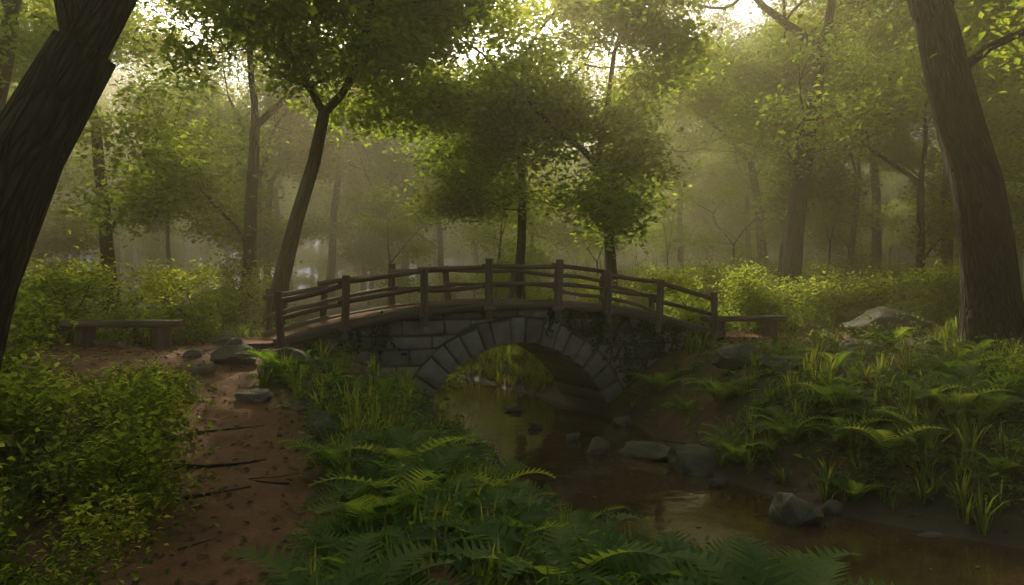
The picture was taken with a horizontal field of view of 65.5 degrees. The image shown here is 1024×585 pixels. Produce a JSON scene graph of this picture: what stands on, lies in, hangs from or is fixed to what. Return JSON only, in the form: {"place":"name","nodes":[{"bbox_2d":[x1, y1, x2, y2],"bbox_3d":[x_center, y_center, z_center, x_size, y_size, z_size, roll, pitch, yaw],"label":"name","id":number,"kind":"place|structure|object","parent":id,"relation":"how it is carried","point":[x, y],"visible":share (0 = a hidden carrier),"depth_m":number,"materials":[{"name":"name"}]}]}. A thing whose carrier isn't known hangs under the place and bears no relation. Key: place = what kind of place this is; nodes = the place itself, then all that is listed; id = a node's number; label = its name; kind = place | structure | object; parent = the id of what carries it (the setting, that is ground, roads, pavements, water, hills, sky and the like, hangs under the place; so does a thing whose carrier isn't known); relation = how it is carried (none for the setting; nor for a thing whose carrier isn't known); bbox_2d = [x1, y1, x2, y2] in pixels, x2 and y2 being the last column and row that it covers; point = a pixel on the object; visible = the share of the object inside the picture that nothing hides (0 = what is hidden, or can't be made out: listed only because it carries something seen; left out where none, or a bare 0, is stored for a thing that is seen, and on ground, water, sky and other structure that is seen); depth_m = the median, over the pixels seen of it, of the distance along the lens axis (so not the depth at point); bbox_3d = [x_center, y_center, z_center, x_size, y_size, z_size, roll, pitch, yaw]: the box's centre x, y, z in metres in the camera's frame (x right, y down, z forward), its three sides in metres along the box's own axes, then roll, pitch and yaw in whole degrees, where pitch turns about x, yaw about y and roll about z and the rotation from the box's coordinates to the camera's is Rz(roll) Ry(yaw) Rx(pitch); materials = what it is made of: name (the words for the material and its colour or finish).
{"place":"outdoors","nodes":[
{"label":"outdoors","id":0,"kind":"place"},
{"bbox_2d":[25,0,933,291],"label":"sky","id":1,"kind":"structure","parent":0,"point":[756,12],"materials":[{"name":"white"}]},
{"bbox_2d":[0,288,1023,584],"bbox_3d":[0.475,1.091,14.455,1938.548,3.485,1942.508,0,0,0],"label":"ground","id":2,"kind":"structure","parent":0,"point":[938,514],"depth_m":8.96,"materials":[{"name":"soil"}]},
{"bbox_2d":[0,390,48,573],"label":"bush","id":3,"kind":"object","parent":2,"relation":"on","point":[12,459],"visible":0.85,"depth_m":4.71,"materials":[{"name":"green plant"}]},
{"bbox_2d":[0,270,95,401],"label":"bush","id":4,"kind":"object","parent":2,"relation":"on","point":[19,320],"visible":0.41,"depth_m":9.81,"materials":[{"name":"green plant"}]},
{"bbox_2d":[0,333,124,463],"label":"bush","id":5,"kind":"object","parent":2,"relation":"on","point":[12,409],"visible":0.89,"depth_m":7.59,"materials":[{"name":"green plant"}]},
{"bbox_2d":[6,0,121,276],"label":"tree","id":6,"kind":"object","parent":2,"relation":"on","point":[53,240],"visible":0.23,"depth_m":34.00,"materials":[{"name":"green plant"}]},
{"bbox_2d":[10,246,140,341],"bbox_3d":[-8.689,0.364,15.390,2.822,2.504,2.556,0,0,44],"label":"bush","id":7,"kind":"object","parent":2,"relation":"on","point":[72,288],"visible":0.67,"depth_m":15.13,"materials":[{"name":"green plant"}]},
{"bbox_2d":[64,65,142,288],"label":"tree","id":8,"kind":"object","parent":2,"relation":"on","point":[117,243],"visible":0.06,"depth_m":64.03,"materials":[{"name":"green plant"}]},
{"bbox_2d":[0,0,213,111],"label":"tree","id":9,"kind":"object","parent":2,"relation":"on","point":[11,10],"visible":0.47,"depth_m":23.02,"materials":[{"name":"green plant"}]},
{"bbox_2d":[0,472,219,584],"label":"bush","id":10,"kind":"object","parent":2,"relation":"on","point":[28,574],"visible":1,"depth_m":4.55,"materials":[{"name":"green plant"}]},
{"bbox_2d":[34,350,203,437],"bbox_3d":[-4.426,1.225,8.949,1.708,1.068,1.906,0,0,-29],"label":"bush","id":11,"kind":"object","parent":2,"relation":"on","point":[94,396],"visible":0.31,"depth_m":8.79,"materials":[{"name":"green plant"}]},
{"bbox_2d":[59,320,184,348],"bbox_3d":[-7.112,0.804,14.585,2.050,0.594,0.460,0,0,-4],"label":"bench","id":12,"kind":"object","parent":2,"relation":"on","point":[85,333],"visible":0.79,"depth_m":14.42,"materials":[{"name":"stone"}]},
{"bbox_2d":[6,347,242,551],"bbox_3d":[-3.290,1.295,6.548,2.056,1.571,2.403,0,0,-10],"label":"bush","id":13,"kind":"object","parent":2,"relation":"on","point":[117,465],"visible":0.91,"depth_m":6.48,"materials":[{"name":"green plant"}]},
{"bbox_2d":[52,10,214,275],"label":"tree","id":14,"kind":"object","parent":2,"relation":"on","point":[112,81],"visible":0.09,"depth_m":66.26,"materials":[{"name":"green plant"}]},
{"bbox_2d":[0,425,267,505],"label":"tree roots","id":15,"kind":"object","parent":2,"relation":"on","point":[38,492],"visible":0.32,"depth_m":7.38,"materials":[{"name":"brown plant"}]},
{"bbox_2d":[120,212,159,288],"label":"tree","id":16,"kind":"object","parent":2,"relation":"on","point":[134,263],"visible":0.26,"depth_m":70.12,"materials":[{"name":"green plant"}]},
{"bbox_2d":[0,0,289,317],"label":"tree","id":17,"kind":"object","parent":2,"relation":"on","point":[106,244],"visible":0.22,"depth_m":26.71,"materials":[{"name":"green plant"}]},
{"bbox_2d":[39,0,263,288],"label":"tree","id":18,"kind":"object","parent":2,"relation":"on","point":[129,255],"visible":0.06,"depth_m":73.80,"materials":[{"name":"green plant"}]},
{"bbox_2d":[117,219,195,296],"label":"tree","id":19,"kind":"object","parent":2,"relation":"on","point":[152,243],"visible":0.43,"depth_m":50.59,"materials":[{"name":"green plant"}]},
{"bbox_2d":[144,234,192,280],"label":"tree","id":20,"kind":"object","parent":2,"relation":"on","point":[175,252],"visible":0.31,"depth_m":62.23,"materials":[{"name":"green plant"}]},
{"bbox_2d":[85,257,259,342],"bbox_3d":[-7.043,0.262,16.002,2.841,2.031,4.020,0,0,16],"label":"bush","id":21,"kind":"object","parent":2,"relation":"on","point":[177,313],"visible":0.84,"depth_m":15.96,"materials":[{"name":"green plant"}]},
{"bbox_2d":[72,67,272,305],"bbox_3d":[-17.784,-5.178,40.505,12.738,12.146,9.393,0,0,28],"label":"tree","id":22,"kind":"object","parent":2,"relation":"on","point":[167,228],"visible":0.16,"depth_m":39.64,"materials":[{"name":"green plant"}]},
{"bbox_2d":[148,201,228,270],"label":"tree","id":23,"kind":"object","parent":2,"relation":"on","point":[180,260],"visible":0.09,"depth_m":76.09,"materials":[{"name":"green plant"}]},
{"bbox_2d":[181,224,223,290],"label":"tree","id":24,"kind":"object","parent":2,"relation":"on","point":[203,247],"visible":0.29,"depth_m":73.39,"materials":[{"name":"green plant"}]},
{"bbox_2d":[160,60,267,291],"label":"tree","id":25,"kind":"object","parent":2,"relation":"on","point":[226,252],"visible":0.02,"depth_m":66.86,"materials":[{"name":"green plant"}]},
{"bbox_2d":[0,0,476,495],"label":"tree","id":26,"kind":"object","parent":2,"relation":"on","point":[47,109],"visible":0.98,"depth_m":6.66,"materials":[{"name":"brown plant"}]},
{"bbox_2d":[179,246,306,327],"bbox_3d":[-8.058,-0.035,23.237,3.546,2.709,4.144,0,0,-41],"label":"bush","id":27,"kind":"object","parent":2,"relation":"on","point":[244,297],"visible":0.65,"depth_m":23.20,"materials":[{"name":"green plant"}]},
{"bbox_2d":[104,22,391,290],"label":"tree","id":28,"kind":"object","parent":2,"relation":"on","point":[322,227],"visible":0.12,"depth_m":42.10,"materials":[{"name":"green plant"}]},
{"bbox_2d":[121,0,384,304],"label":"tree","id":29,"kind":"object","parent":2,"relation":"on","point":[292,155],"visible":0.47,"depth_m":36.07,"materials":[{"name":"green plant"}]},
{"bbox_2d":[214,78,333,290],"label":"tree","id":30,"kind":"object","parent":2,"relation":"on","point":[277,185],"visible":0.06,"depth_m":59.19,"materials":[{"name":"green plant"}]},
{"bbox_2d":[271,232,327,288],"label":"tree","id":31,"kind":"object","parent":2,"relation":"on","point":[308,254],"visible":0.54,"depth_m":78.01,"materials":[{"name":"green plant"}]},
{"bbox_2d":[52,0,562,324],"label":"tree","id":32,"kind":"object","parent":2,"relation":"on","point":[195,184],"visible":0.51,"depth_m":23.26,"materials":[{"name":"green plant"}]},
{"bbox_2d":[262,152,383,277],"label":"tree","id":33,"kind":"object","parent":2,"relation":"on","point":[312,206],"visible":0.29,"depth_m":66.10,"materials":[{"name":"green plant"}]},
{"bbox_2d":[294,271,362,300],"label":"bush","id":34,"kind":"object","parent":2,"relation":"on","point":[312,284],"visible":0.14,"depth_m":49.82,"materials":[{"name":"green plant"}]},
{"bbox_2d":[123,0,543,330],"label":"tree","id":35,"kind":"object","parent":2,"relation":"on","point":[383,41],"visible":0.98,"depth_m":18.14,"materials":[{"name":"green plant"}]},
{"bbox_2d":[264,3,429,302],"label":"tree","id":36,"kind":"object","parent":2,"relation":"on","point":[331,266],"visible":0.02,"depth_m":46.47,"materials":[{"name":"green plant"}]},
{"bbox_2d":[298,88,445,305],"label":"tree","id":37,"kind":"object","parent":2,"relation":"on","point":[372,253],"visible":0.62,"depth_m":43.90,"materials":[{"name":"green plant"}]},
{"bbox_2d":[335,94,442,301],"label":"tree","id":38,"kind":"object","parent":2,"relation":"on","point":[364,285],"visible":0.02,"depth_m":50.52,"materials":[{"name":"green plant"}]},
{"bbox_2d":[340,178,447,305],"bbox_3d":[-4.519,-1.814,32.079,4.858,5.716,4.223,0,0,-25],"label":"tree","id":39,"kind":"object","parent":2,"relation":"on","point":[394,227],"visible":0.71,"depth_m":31.82,"materials":[{"name":"green plant"}]},
{"bbox_2d":[362,48,471,282],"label":"tree","id":40,"kind":"object","parent":2,"relation":"on","point":[439,238],"visible":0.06,"depth_m":51.91,"materials":[{"name":"green plant"}]},
{"bbox_2d":[396,272,469,303],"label":"bush","id":41,"kind":"object","parent":2,"relation":"on","point":[435,295],"visible":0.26,"depth_m":34.20,"materials":[{"name":"green plant"}]},
{"bbox_2d":[424,214,472,274],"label":"tree","id":42,"kind":"object","parent":2,"relation":"on","point":[446,239],"visible":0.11,"depth_m":101.80,"materials":[{"name":"green plant"}]},
{"bbox_2d":[433,362,478,389],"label":"bush","id":43,"kind":"object","parent":2,"relation":"on","point":[448,381],"visible":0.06,"depth_m":20.02,"materials":[{"name":"green plant"}]},
{"bbox_2d":[443,232,473,295],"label":"tree","id":44,"kind":"object","parent":2,"relation":"on","point":[458,253],"visible":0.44,"depth_m":73.66,"materials":[{"name":"green plant"}]},
{"bbox_2d":[441,201,517,298],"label":"tree","id":45,"kind":"object","parent":2,"relation":"on","point":[460,231],"visible":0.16,"depth_m":55.82,"materials":[{"name":"green plant"}]},
{"bbox_2d":[247,258,725,406],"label":"bridge","id":46,"kind":"structure","parent":2,"relation":"on","point":[438,342],"depth_m":15.13,"materials":[{"name":"stone"}]},
{"bbox_2d":[231,301,735,343],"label":"bridge deck","id":47,"kind":"structure","parent":46,"relation":"on","point":[254,340],"depth_m":15.00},
{"bbox_2d":[298,302,727,388],"bbox_3d":[0.611,1.216,15.193,9.266,2.153,0.138,0,0,-23],"label":"ivy","id":48,"kind":"object","parent":46,"relation":"on","point":[599,324],"visible":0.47,"depth_m":15.79,"materials":[{"name":"plant"}]},
{"bbox_2d":[282,0,729,298],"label":"tree","id":49,"kind":"object","parent":2,"relation":"on","point":[441,109],"visible":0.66,"depth_m":22.79,"materials":[{"name":"green plant"}]},
{"bbox_2d":[444,145,573,297],"bbox_3d":[-0.110,-2.901,33.074,6.233,7.804,9.651,0,0,-6],"label":"tree","id":50,"kind":"object","parent":2,"relation":"on","point":[501,277],"visible":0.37,"depth_m":32.73,"materials":[{"name":"green plant"}]},
{"bbox_2d":[0,324,1021,584],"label":"dead leaves","id":51,"kind":"object","parent":2,"relation":"on","point":[136,582],"visible":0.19,"depth_m":8.50,"materials":[{"name":"brown plant"}]},
{"bbox_2d":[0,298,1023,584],"bbox_3d":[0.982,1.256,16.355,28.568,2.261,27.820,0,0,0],"label":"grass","id":52,"kind":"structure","parent":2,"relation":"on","point":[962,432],"depth_m":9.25,"materials":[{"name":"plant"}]},
{"bbox_2d":[0,296,1023,584],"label":"ground plants","id":53,"kind":"object","parent":2,"relation":"on","point":[420,532],"visible":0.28,"depth_m":8.83,"materials":[{"name":"plant"}]},
{"bbox_2d":[452,171,571,297],"bbox_3d":[-0.224,-2.662,39.268,6.423,7.186,4.932,0,0,6],"label":"tree","id":54,"kind":"object","parent":2,"relation":"on","point":[532,228],"visible":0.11,"depth_m":38.79,"materials":[{"name":"green plant"}]},
{"bbox_2d":[8,300,1023,584],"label":"ferns","id":55,"kind":"object","parent":2,"relation":"on","point":[800,568],"visible":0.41,"depth_m":5.95,"materials":[{"name":"green plant"}]},
{"bbox_2d":[324,0,739,304],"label":"tree","id":56,"kind":"object","parent":2,"relation":"on","point":[604,206],"visible":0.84,"depth_m":21.92,"materials":[{"name":"green plant"}]},
{"bbox_2d":[484,139,591,298],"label":"tree","id":57,"kind":"object","parent":2,"relation":"on","point":[546,257],"visible":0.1,"depth_m":46.59,"materials":[{"name":"green plant"}]},
{"bbox_2d":[183,307,943,536],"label":"rocks","id":58,"kind":"object","parent":2,"relation":"on","point":[790,509],"visible":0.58,"depth_m":11.60,"materials":[{"name":"stone"}]},
{"bbox_2d":[540,224,596,300],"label":"tree","id":59,"kind":"object","parent":2,"relation":"on","point":[570,253],"visible":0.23,"depth_m":55.99,"materials":[{"name":"green plant"}]},
{"bbox_2d":[522,279,630,305],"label":"bush","id":60,"kind":"object","parent":2,"relation":"on","point":[588,291],"visible":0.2,"depth_m":21.03,"materials":[{"name":"green plant"}]},
{"bbox_2d":[537,187,634,302],"bbox_3d":[3.369,-1.746,32.867,4.869,5.447,3.738,0,0,-27],"label":"tree","id":61,"kind":"object","parent":2,"relation":"on","point":[571,280],"visible":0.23,"depth_m":32.61,"materials":[{"name":"green plant"}]},
{"bbox_2d":[547,219,638,284],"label":"tree","id":62,"kind":"object","parent":2,"relation":"on","point":[588,259],"visible":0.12,"depth_m":49.06,"materials":[{"name":"green plant"}]},
{"bbox_2d":[465,23,783,269],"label":"tree","id":63,"kind":"object","parent":2,"relation":"on","point":[671,129],"visible":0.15,"depth_m":40.80,"materials":[{"name":"green plant"}]},
{"bbox_2d":[592,261,680,308],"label":"bush","id":64,"kind":"object","parent":2,"relation":"on","point":[627,274],"visible":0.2,"depth_m":36.91,"materials":[{"name":"green plant"}]},
{"bbox_2d":[615,214,676,277],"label":"tree","id":65,"kind":"object","parent":2,"relation":"on","point":[633,251],"visible":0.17,"depth_m":53.78,"materials":[{"name":"green plant"}]},
{"bbox_2d":[593,48,724,267],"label":"tree","id":66,"kind":"object","parent":2,"relation":"on","point":[690,174],"visible":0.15,"depth_m":49.57,"materials":[{"name":"green plant"}]},
{"bbox_2d":[616,206,704,268],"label":"tree","id":67,"kind":"object","parent":2,"relation":"on","point":[639,259],"visible":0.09,"depth_m":90.83,"materials":[{"name":"green plant"}]},
{"bbox_2d":[629,187,703,297],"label":"tree","id":68,"kind":"object","parent":2,"relation":"on","point":[664,232],"visible":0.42,"depth_m":42.22,"materials":[{"name":"green plant"}]},
{"bbox_2d":[624,254,741,313],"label":"bush","id":69,"kind":"object","parent":2,"relation":"on","point":[706,269],"visible":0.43,"depth_m":27.93,"materials":[{"name":"green plant"}]},
{"bbox_2d":[666,203,731,269],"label":"tree","id":70,"kind":"object","parent":2,"relation":"on","point":[692,228],"visible":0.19,"depth_m":63.80,"materials":[{"name":"green plant"}]},
{"bbox_2d":[629,155,769,278],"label":"tree","id":71,"kind":"object","parent":2,"relation":"on","point":[698,214],"visible":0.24,"depth_m":56.68,"materials":[{"name":"green plant"}]},
{"bbox_2d":[626,265,793,329],"bbox_3d":[5.121,0.298,20.893,4.020,2.031,2.841,0,0,33],"label":"bush","id":72,"kind":"object","parent":2,"relation":"on","point":[681,279],"visible":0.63,"depth_m":20.97,"materials":[{"name":"green plant"}]},
{"bbox_2d":[669,80,782,264],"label":"tree","id":73,"kind":"object","parent":2,"relation":"on","point":[726,228],"visible":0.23,"depth_m":52.19,"materials":[{"name":"green plant"}]},
{"bbox_2d":[566,0,899,302],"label":"tree","id":74,"kind":"object","parent":2,"relation":"on","point":[755,191],"visible":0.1,"depth_m":43.26,"materials":[{"name":"green plant"}]},
{"bbox_2d":[700,316,786,337],"bbox_3d":[5.283,0.830,18.175,1.900,0.590,0.446,0,0,-8],"label":"bench","id":75,"kind":"object","parent":2,"relation":"on","point":[769,323],"visible":0.64,"depth_m":18.02,"materials":[{"name":"brown wood"}]},
{"bbox_2d":[661,151,840,290],"bbox_3d":[10.770,-2.873,37.033,8.937,7.227,5.772,0,0,42],"label":"tree","id":76,"kind":"object","parent":2,"relation":"on","point":[775,226],"visible":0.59,"depth_m":37.11,"materials":[{"name":"green plant"}]},
{"bbox_2d":[721,270,790,314],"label":"bush","id":77,"kind":"object","parent":2,"relation":"on","point":[778,285],"visible":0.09,"depth_m":24.27,"materials":[{"name":"green plant"}]},
{"bbox_2d":[616,0,921,288],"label":"tree","id":78,"kind":"object","parent":2,"relation":"on","point":[700,100],"visible":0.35,"depth_m":32.76,"materials":[{"name":"green plant"}]},
{"bbox_2d":[717,178,824,271],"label":"tree","id":79,"kind":"object","parent":2,"relation":"on","point":[743,221],"visible":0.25,"depth_m":47.35,"materials":[{"name":"green plant"}]},
{"bbox_2d":[711,256,833,331],"bbox_3d":[6.857,0.157,20.664,3.433,2.244,2.938,0,0,-11],"label":"bush","id":80,"kind":"object","parent":2,"relation":"on","point":[771,309],"visible":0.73,"depth_m":20.52,"materials":[{"name":"green plant"}]},
{"bbox_2d":[678,0,878,261],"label":"tree","id":81,"kind":"object","parent":2,"relation":"on","point":[729,153],"visible":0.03,"depth_m":55.47,"materials":[{"name":"green plant"}]},
{"bbox_2d":[659,0,929,312],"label":"tree","id":82,"kind":"object","parent":2,"relation":"on","point":[806,147],"visible":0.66,"depth_m":25.32,"materials":[{"name":"green plant"}]},
{"bbox_2d":[593,0,1023,354],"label":"tree","id":83,"kind":"object","parent":2,"relation":"on","point":[991,300],"visible":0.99,"depth_m":13.62,"materials":[{"name":"brown plant"}]},
{"bbox_2d":[725,4,929,264],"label":"tree","id":84,"kind":"object","parent":2,"relation":"on","point":[837,238],"visible":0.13,"depth_m":43.05,"materials":[{"name":"green plant"}]},
{"bbox_2d":[801,254,860,303],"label":"bush","id":85,"kind":"object","parent":2,"relation":"on","point":[816,269],"visible":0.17,"depth_m":28.09,"materials":[{"name":"green plant"}]},
{"bbox_2d":[776,163,889,284],"bbox_3d":[15.380,-2.938,38.611,5.062,7.376,6.593,0,0,42],"label":"tree","id":86,"kind":"object","parent":2,"relation":"on","point":[855,259],"visible":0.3,"depth_m":38.17,"materials":[{"name":"green plant"}]},
{"bbox_2d":[776,263,921,325],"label":"bush","id":87,"kind":"object","parent":2,"relation":"on","point":[852,295],"visible":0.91,"depth_m":20.54,"materials":[{"name":"green plant"}]},
{"bbox_2d":[694,2,1013,272],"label":"tree","id":88,"kind":"object","parent":2,"relation":"on","point":[876,207],"visible":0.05,"depth_m":46.90,"materials":[{"name":"green plant"}]},
{"bbox_2d":[707,0,1023,297],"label":"tree","id":89,"kind":"object","parent":2,"relation":"on","point":[920,216],"visible":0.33,"depth_m":29.14,"materials":[{"name":"green plant"}]},
{"bbox_2d":[731,0,1023,180],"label":"tree","id":90,"kind":"object","parent":2,"relation":"on","point":[971,19],"visible":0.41,"depth_m":23.85,"materials":[{"name":"green plant"}]},
{"bbox_2d":[843,257,912,301],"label":"bush","id":91,"kind":"object","parent":2,"relation":"on","point":[873,271],"visible":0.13,"depth_m":33.98,"materials":[{"name":"green plant"}]},
{"bbox_2d":[839,134,928,266],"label":"tree","id":92,"kind":"object","parent":2,"relation":"on","point":[891,182],"visible":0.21,"depth_m":61.21,"materials":[{"name":"green plant"}]},
{"bbox_2d":[838,195,936,267],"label":"tree","id":93,"kind":"object","parent":2,"relation":"on","point":[898,253],"visible":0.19,"depth_m":58.83,"materials":[{"name":"green plant"}]},
{"bbox_2d":[860,199,925,271],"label":"tree","id":94,"kind":"object","parent":2,"relation":"on","point":[887,239],"visible":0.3,"depth_m":52.58,"materials":[{"name":"green plant"}]},
{"bbox_2d":[856,262,946,306],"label":"bush","id":95,"kind":"object","parent":2,"relation":"on","point":[904,297],"visible":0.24,"depth_m":28.61,"materials":[{"name":"green plant"}]},
{"bbox_2d":[879,159,938,268],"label":"tree","id":96,"kind":"object","parent":2,"relation":"on","point":[910,259],"visible":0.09,"depth_m":70.05,"materials":[{"name":"green plant"}]},
{"bbox_2d":[815,71,1023,293],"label":"tree","id":97,"kind":"object","parent":2,"relation":"on","point":[902,152],"visible":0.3,"depth_m":41.59,"materials":[{"name":"green plant"}]},
{"bbox_2d":[889,255,959,325],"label":"bush","id":98,"kind":"object","parent":2,"relation":"on","point":[945,282],"visible":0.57,"depth_m":19.72,"materials":[{"name":"green plant"}]},
{"bbox_2d":[829,0,1023,298],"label":"tree","id":99,"kind":"object","parent":2,"relation":"on","point":[946,191],"visible":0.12,"depth_m":35.05,"materials":[{"name":"green plant"}]},
{"bbox_2d":[858,1,1023,155],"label":"tree","id":100,"kind":"object","parent":2,"relation":"on","point":[1007,108],"visible":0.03,"depth_m":41.03,"materials":[{"name":"green plant"}]},
{"bbox_2d":[879,95,1023,226],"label":"tree","id":101,"kind":"object","parent":2,"relation":"on","point":[929,203],"visible":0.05,"depth_m":49.30,"materials":[{"name":"green plant"}]},
{"bbox_2d":[883,138,1023,291],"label":"tree","id":102,"kind":"object","parent":2,"relation":"on","point":[1020,204],"visible":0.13,"depth_m":38.11,"materials":[{"name":"green plant"}]},
{"bbox_2d":[968,340,1023,389],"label":"bush","id":103,"kind":"object","parent":2,"relation":"on","point":[1017,369],"visible":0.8,"depth_m":9.75,"materials":[{"name":"green plant"}]},
{"bbox_2d":[974,45,1023,204],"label":"tree","id":104,"kind":"object","parent":2,"relation":"on","point":[1015,150],"visible":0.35,"depth_m":30.36,"materials":[{"name":"green plant"}]},
{"bbox_2d":[422,375,1023,584],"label":"stream water","id":105,"kind":"structure","parent":0,"point":[648,489],"depth_m":9.10,"materials":[{"name":"liquid"}]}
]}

